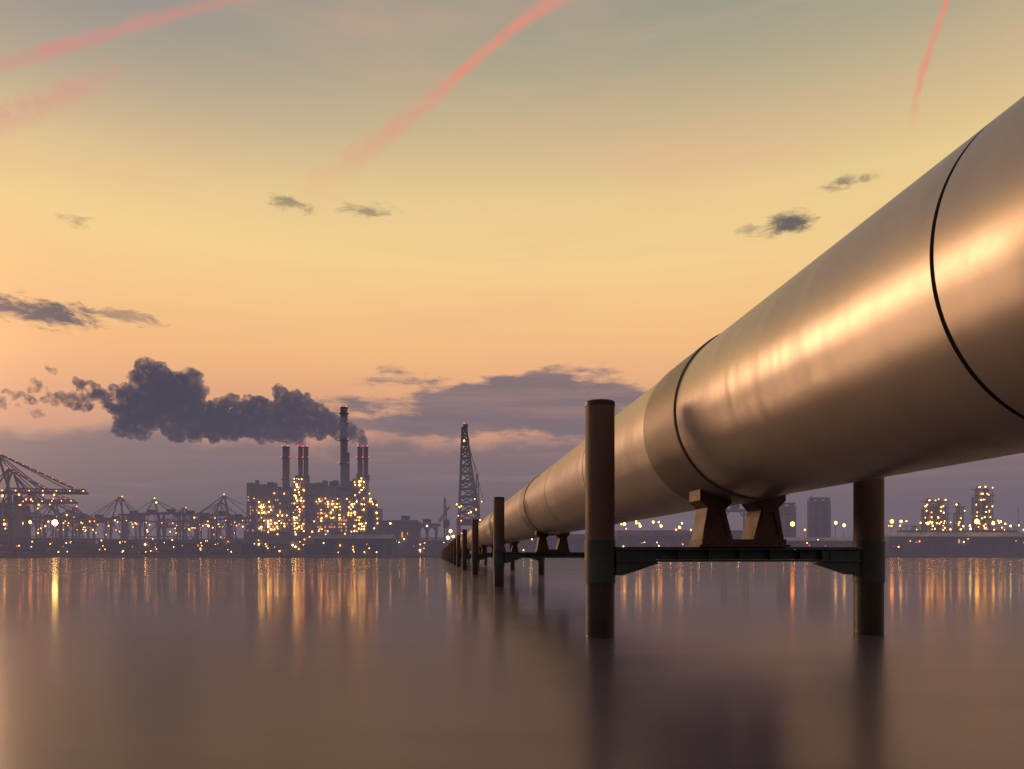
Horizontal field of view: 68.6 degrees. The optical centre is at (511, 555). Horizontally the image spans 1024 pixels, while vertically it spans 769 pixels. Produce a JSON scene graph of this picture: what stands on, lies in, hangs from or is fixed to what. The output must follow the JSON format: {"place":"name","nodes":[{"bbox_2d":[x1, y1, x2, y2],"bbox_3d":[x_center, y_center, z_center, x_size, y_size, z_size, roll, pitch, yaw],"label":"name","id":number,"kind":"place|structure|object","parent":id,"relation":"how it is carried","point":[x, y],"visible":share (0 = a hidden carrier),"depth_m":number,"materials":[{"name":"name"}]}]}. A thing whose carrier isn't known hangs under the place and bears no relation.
{"place":"outdoors","nodes":[
{"label":"outdoors","id":0,"kind":"place"},
{"bbox_2d":[10,6,204,61],"bbox_3d":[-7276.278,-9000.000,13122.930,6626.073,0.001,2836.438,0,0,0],"label":"contrail","id":1,"kind":"object","parent":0,"point":[56,46],"visible":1,"depth_m":13096.59,"materials":[{"name":"pink"}]},
{"bbox_2d":[399,0,557,122],"bbox_3d":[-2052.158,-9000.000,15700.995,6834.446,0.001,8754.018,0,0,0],"label":"contrail","id":2,"kind":"object","parent":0,"point":[462,70],"visible":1,"depth_m":13147.54,"materials":[{"name":"pink"}]},
{"bbox_2d":[0,557,1023,768],"bbox_3d":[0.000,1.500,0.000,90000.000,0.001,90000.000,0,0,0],"label":"water","id":3,"kind":"structure","parent":0,"point":[248,663],"depth_m":10.15,"materials":[{"name":"grey liquid"}]},
{"bbox_2d":[449,543,450,561],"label":"pipeline support","id":4,"kind":"object","parent":3,"relation":"in","point":[449,552],"visible":0.29,"depth_m":171.99,"materials":[{"name":"brown metal"}]},
{"bbox_2d":[447,545,469,560],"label":"pipeline support","id":5,"kind":"object","parent":3,"relation":"in","point":[456,553],"visible":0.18,"depth_m":194.77,"materials":[{"name":"black metal"}]},
{"bbox_2d":[451,541,479,562],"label":"pipeline support","id":6,"kind":"object","parent":3,"relation":"in","point":[452,552],"visible":0.23,"depth_m":149.36,"materials":[{"name":"brown metal"}]},
{"bbox_2d":[453,539,486,563],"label":"pipeline support","id":7,"kind":"object","parent":3,"relation":"in","point":[455,555],"visible":0.42,"depth_m":126.78,"materials":[{"name":"brown metal"}]},
{"bbox_2d":[457,535,492,565],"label":"pipeline support","id":8,"kind":"object","parent":3,"relation":"in","point":[459,555],"visible":0.38,"depth_m":104.14,"materials":[{"name":"brown metal"}]},
{"bbox_2d":[462,529,514,568],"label":"pipeline support","id":9,"kind":"object","parent":3,"relation":"in","point":[465,556],"visible":0.46,"depth_m":81.59,"materials":[{"name":"brown metal"}]},
{"bbox_2d":[472,519,544,574],"bbox_3d":[-0.293,1.330,59.385,5.807,8.340,0.800,0,0,-6],"label":"pipeline support","id":10,"kind":"object","parent":3,"relation":"in","point":[476,556],"visible":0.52,"depth_m":58.94,"materials":[{"name":"brown metal"}]},
{"bbox_2d":[493,497,584,586],"bbox_3d":[1.969,1.330,36.762,5.807,8.340,0.800,0,0,-6],"label":"pipeline support","id":11,"kind":"object","parent":3,"relation":"in","point":[501,557],"visible":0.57,"depth_m":36.38,"materials":[{"name":"brown metal"}]},
{"bbox_2d":[585,399,884,637],"bbox_3d":[4.232,1.330,14.139,5.807,8.340,0.800,0,0,-6],"label":"pipeline support","id":12,"kind":"object","parent":3,"relation":"in","point":[861,560],"visible":0.75,"depth_m":13.85,"materials":[{"name":"brown metal"}]},
{"bbox_2d":[456,96,1023,550],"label":"pipeline","id":13,"kind":"object","parent":12,"relation":"on","point":[886,340],"visible":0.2,"depth_m":7.88,"materials":[{"name":"grey metal"}]},
{"bbox_2d":[0,555,1023,557],"bbox_3d":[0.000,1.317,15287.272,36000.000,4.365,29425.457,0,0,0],"label":"ground","id":14,"kind":"structure","parent":0,"point":[339,556],"depth_m":598.04,"materials":[{"name":"grey"}]},
{"bbox_2d":[4,511,22,535],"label":"rail gantry","id":15,"kind":"object","parent":14,"relation":"on","point":[19,516],"visible":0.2,"depth_m":735.61,"materials":[{"name":"grey metal"}]},
{"bbox_2d":[0,505,29,537],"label":"harbour building","id":16,"kind":"structure","parent":14,"relation":"on","point":[16,508],"depth_m":753.22,"materials":[{"name":"grey metal"}]},
{"bbox_2d":[30,510,41,536],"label":"rail gantry","id":17,"kind":"object","parent":14,"relation":"on","point":[34,523],"visible":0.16,"depth_m":782.91,"materials":[{"name":"grey metal"}]},
{"bbox_2d":[0,469,77,551],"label":"container crane","id":18,"kind":"object","parent":14,"relation":"on","point":[25,507],"visible":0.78,"depth_m":693.80,"materials":[{"name":"grey metal"}]},
{"bbox_2d":[0,454,88,554],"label":"container crane","id":19,"kind":"object","parent":14,"relation":"on","point":[16,498],"visible":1,"depth_m":657.79,"materials":[{"name":"grey metal"}]},
{"bbox_2d":[0,538,95,551],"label":"warehouse","id":20,"kind":"structure","parent":14,"relation":"on","point":[25,544],"depth_m":700.00,"materials":[{"name":"grey metal"}]},
{"bbox_2d":[32,515,64,537],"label":"rail gantry","id":21,"kind":"object","parent":14,"relation":"on","point":[48,517],"visible":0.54,"depth_m":728.23,"materials":[{"name":"grey metal"}]},
{"bbox_2d":[52,520,56,554],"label":"floodlight mast","id":22,"kind":"object","parent":14,"relation":"on","point":[54,522],"visible":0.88,"depth_m":663.73,"materials":[{"name":"grey metal"}]},
{"bbox_2d":[23,494,91,537],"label":"container crane","id":23,"kind":"object","parent":14,"relation":"on","point":[32,496],"visible":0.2,"depth_m":806.57,"materials":[{"name":"grey metal"}]},
{"bbox_2d":[26,500,104,537],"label":"container crane","id":24,"kind":"object","parent":14,"relation":"on","point":[66,523],"visible":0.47,"depth_m":770.32,"materials":[{"name":"grey metal"}]},
{"bbox_2d":[56,510,83,537],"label":"rail gantry","id":25,"kind":"object","parent":14,"relation":"on","point":[72,512],"visible":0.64,"depth_m":771.42,"materials":[{"name":"grey metal"}]},
{"bbox_2d":[47,505,97,538],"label":"container crane","id":26,"kind":"object","parent":14,"relation":"on","point":[69,524],"visible":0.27,"depth_m":827.87,"materials":[{"name":"grey metal"}]},
{"bbox_2d":[67,515,99,538],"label":"rail gantry","id":27,"kind":"object","parent":14,"relation":"on","point":[83,517],"visible":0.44,"depth_m":737.55,"materials":[{"name":"grey metal"}]},
{"bbox_2d":[87,515,115,541],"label":"rail gantry","id":28,"kind":"object","parent":14,"relation":"on","point":[101,517],"visible":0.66,"depth_m":748.15,"materials":[{"name":"grey metal"}]},
{"bbox_2d":[102,516,131,538],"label":"rail gantry","id":29,"kind":"object","parent":14,"relation":"on","point":[118,518],"visible":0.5,"depth_m":761.43,"materials":[{"name":"grey metal"}]},
{"bbox_2d":[90,496,146,538],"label":"container crane","id":30,"kind":"object","parent":14,"relation":"on","point":[121,505],"visible":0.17,"depth_m":862.60,"materials":[{"name":"grey metal"}]},
{"bbox_2d":[0,543,240,554],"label":"container stack","id":31,"kind":"object","parent":14,"relation":"on","point":[94,548],"visible":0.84,"depth_m":668.00,"materials":[{"name":"grey metal"}]},
{"bbox_2d":[118,511,149,538],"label":"rail gantry","id":32,"kind":"object","parent":14,"relation":"on","point":[131,513],"visible":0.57,"depth_m":753.40,"materials":[{"name":"grey metal"}]},
{"bbox_2d":[134,510,167,538],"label":"rail gantry","id":33,"kind":"object","parent":14,"relation":"on","point":[149,512],"visible":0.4,"depth_m":735.73,"materials":[{"name":"grey metal"}]},
{"bbox_2d":[155,502,157,538],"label":"floodlight mast","id":34,"kind":"object","parent":14,"relation":"on","point":[156,519],"visible":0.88,"depth_m":719.78,"materials":[{"name":"grey metal"}]},
{"bbox_2d":[120,498,205,538],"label":"container crane","id":35,"kind":"object","parent":14,"relation":"on","point":[133,519],"visible":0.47,"depth_m":823.73,"materials":[{"name":"grey metal"}]},
{"bbox_2d":[154,509,185,538],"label":"rail gantry","id":36,"kind":"object","parent":14,"relation":"on","point":[170,511],"visible":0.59,"depth_m":722.48,"materials":[{"name":"grey metal"}]},
{"bbox_2d":[98,539,253,554],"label":"warehouse","id":37,"kind":"structure","parent":14,"relation":"on","point":[151,545],"depth_m":700.00,"materials":[{"name":"grey metal"}]},
{"bbox_2d":[161,508,202,538],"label":"container crane","id":38,"kind":"object","parent":14,"relation":"on","point":[187,527],"visible":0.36,"depth_m":901.12,"materials":[{"name":"grey metal"}]},
{"bbox_2d":[175,511,205,538],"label":"rail gantry","id":39,"kind":"object","parent":14,"relation":"on","point":[190,513],"visible":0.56,"depth_m":729.34,"materials":[{"name":"grey metal"}]},
{"bbox_2d":[190,515,221,538],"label":"rail gantry","id":40,"kind":"object","parent":14,"relation":"on","point":[206,517],"visible":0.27,"depth_m":763.85,"materials":[{"name":"grey metal"}]},
{"bbox_2d":[181,501,246,538],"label":"container crane","id":41,"kind":"object","parent":14,"relation":"on","point":[221,508],"visible":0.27,"depth_m":930.47,"materials":[{"name":"grey metal"}]},
{"bbox_2d":[189,495,246,538],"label":"container crane","id":42,"kind":"object","parent":14,"relation":"on","point":[224,497],"visible":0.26,"depth_m":859.88,"materials":[{"name":"grey metal"}]},
{"bbox_2d":[207,511,234,538],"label":"rail gantry","id":43,"kind":"object","parent":14,"relation":"on","point":[221,513],"visible":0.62,"depth_m":751.23,"materials":[{"name":"grey metal"}]},
{"bbox_2d":[224,514,253,539],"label":"rail gantry","id":44,"kind":"object","parent":14,"relation":"on","point":[238,516],"visible":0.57,"depth_m":732.90,"materials":[{"name":"grey metal"}]},
{"bbox_2d":[241,541,314,554],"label":"warehouse","id":45,"kind":"structure","parent":14,"relation":"on","point":[279,548],"depth_m":690.00,"materials":[{"name":"grey metal"}]},
{"bbox_2d":[244,406,382,540],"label":"power station","id":46,"kind":"object","parent":14,"relation":"on","point":[302,508],"visible":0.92,"depth_m":838.00,"materials":[{"name":"grey metal"}]},
{"bbox_2d":[311,535,396,554],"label":"warehouse","id":47,"kind":"structure","parent":14,"relation":"on","point":[358,544],"depth_m":700.00,"materials":[{"name":"grey metal"}]},
{"bbox_2d":[378,520,420,554],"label":"warehouse","id":48,"kind":"structure","parent":14,"relation":"on","point":[405,538],"depth_m":800.00,"materials":[{"name":"grey metal"}]},
{"bbox_2d":[392,516,418,554],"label":"portal crane","id":49,"kind":"object","parent":14,"relation":"on","point":[406,519],"visible":0.84,"depth_m":763.50,"materials":[{"name":"grey metal"}]},
{"bbox_2d":[416,519,440,539],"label":"portal crane","id":50,"kind":"object","parent":14,"relation":"on","point":[424,524],"visible":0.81,"depth_m":783.50,"materials":[{"name":"grey metal"}]},
{"bbox_2d":[416,537,470,554],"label":"warehouse","id":51,"kind":"structure","parent":14,"relation":"on","point":[430,546],"depth_m":780.00,"materials":[{"name":"metal"}]},
{"bbox_2d":[438,498,449,547],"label":"quay crane","id":52,"kind":"object","parent":14,"relation":"on","point":[446,523],"visible":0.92,"depth_m":758.49,"materials":[{"name":"grey metal"}]},
{"bbox_2d":[456,423,483,534],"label":"harbour derrick crane","id":53,"kind":"object","parent":14,"relation":"on","point":[460,520],"visible":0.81,"depth_m":755.25,"materials":[{"name":"grey metal"}]},
{"bbox_2d":[19,540,1023,552],"bbox_3d":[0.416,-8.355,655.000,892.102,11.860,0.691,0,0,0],"label":"shore lights","id":54,"kind":"object","parent":14,"relation":"on","point":[303,544],"visible":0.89,"depth_m":654.85,"materials":[{"name":"yellow metal"}]},
{"bbox_2d":[471,534,584,552],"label":"warehouse","id":55,"kind":"structure","parent":14,"relation":"on","point":[576,542],"depth_m":790.00,"materials":[{"name":"metal"}]},
{"bbox_2d":[615,530,742,549],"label":"warehouse","id":56,"kind":"structure","parent":14,"relation":"on","point":[657,538],"depth_m":760.00,"materials":[{"name":"metal"}]},
{"bbox_2d":[726,504,746,527],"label":"portal crane","id":57,"kind":"object","parent":14,"relation":"on","point":[734,508],"visible":0.4,"depth_m":756.00,"materials":[{"name":"grey metal"}]},
{"bbox_2d":[779,503,795,536],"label":"storage silo","id":58,"kind":"object","parent":14,"relation":"on","point":[787,515],"visible":0.42,"depth_m":755.91,"materials":[{"name":"grey concrete"}]},
{"bbox_2d":[784,537,852,546],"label":"warehouse","id":59,"kind":"structure","parent":14,"relation":"on","point":[819,541],"depth_m":700.00,"materials":[{"name":"grey metal"}]},
{"bbox_2d":[807,496,830,536],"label":"storage silo","id":60,"kind":"object","parent":14,"relation":"on","point":[819,517],"visible":0.67,"depth_m":776.99,"materials":[{"name":"grey concrete"}]},
{"bbox_2d":[621,520,1023,531],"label":"refinery pipe rack","id":61,"kind":"object","parent":14,"relation":"on","point":[960,530],"visible":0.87,"depth_m":752.38,"materials":[{"name":"metal"}]},
{"bbox_2d":[920,498,937,529],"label":"distillation tower","id":62,"kind":"structure","parent":14,"relation":"on","point":[929,507],"depth_m":757.94,"materials":[{"name":"grey metal"}]},
{"bbox_2d":[932,499,949,529],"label":"distillation tower","id":63,"kind":"structure","parent":14,"relation":"on","point":[941,513],"depth_m":767.56,"materials":[{"name":"grey metal"}]},
{"bbox_2d":[884,532,1023,554],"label":"warehouse","id":64,"kind":"structure","parent":14,"relation":"on","point":[969,543],"depth_m":690.00,"materials":[{"name":"metal"}]},
{"bbox_2d":[952,502,965,529],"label":"distillation tower","id":65,"kind":"structure","parent":14,"relation":"on","point":[959,513],"depth_m":758.60,"materials":[{"name":"grey metal"}]},
{"bbox_2d":[971,486,985,529],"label":"distillation tower","id":66,"kind":"structure","parent":14,"relation":"on","point":[978,500],"depth_m":757.98,"materials":[{"name":"grey metal"}]},
{"bbox_2d":[981,486,994,529],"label":"distillation tower","id":67,"kind":"structure","parent":14,"relation":"on","point":[988,513],"depth_m":762.50,"materials":[{"name":"grey metal"}]},
{"bbox_2d":[0,0,1023,542],"label":"sky","id":68,"kind":"structure","parent":0,"point":[229,235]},
{"bbox_2d":[916,0,948,95],"bbox_3d":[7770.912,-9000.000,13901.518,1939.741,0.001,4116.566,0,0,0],"label":"contrail","id":69,"kind":"object","parent":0,"point":[927,58],"visible":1,"depth_m":13263.65,"materials":[{"name":"pink"}]}
]}

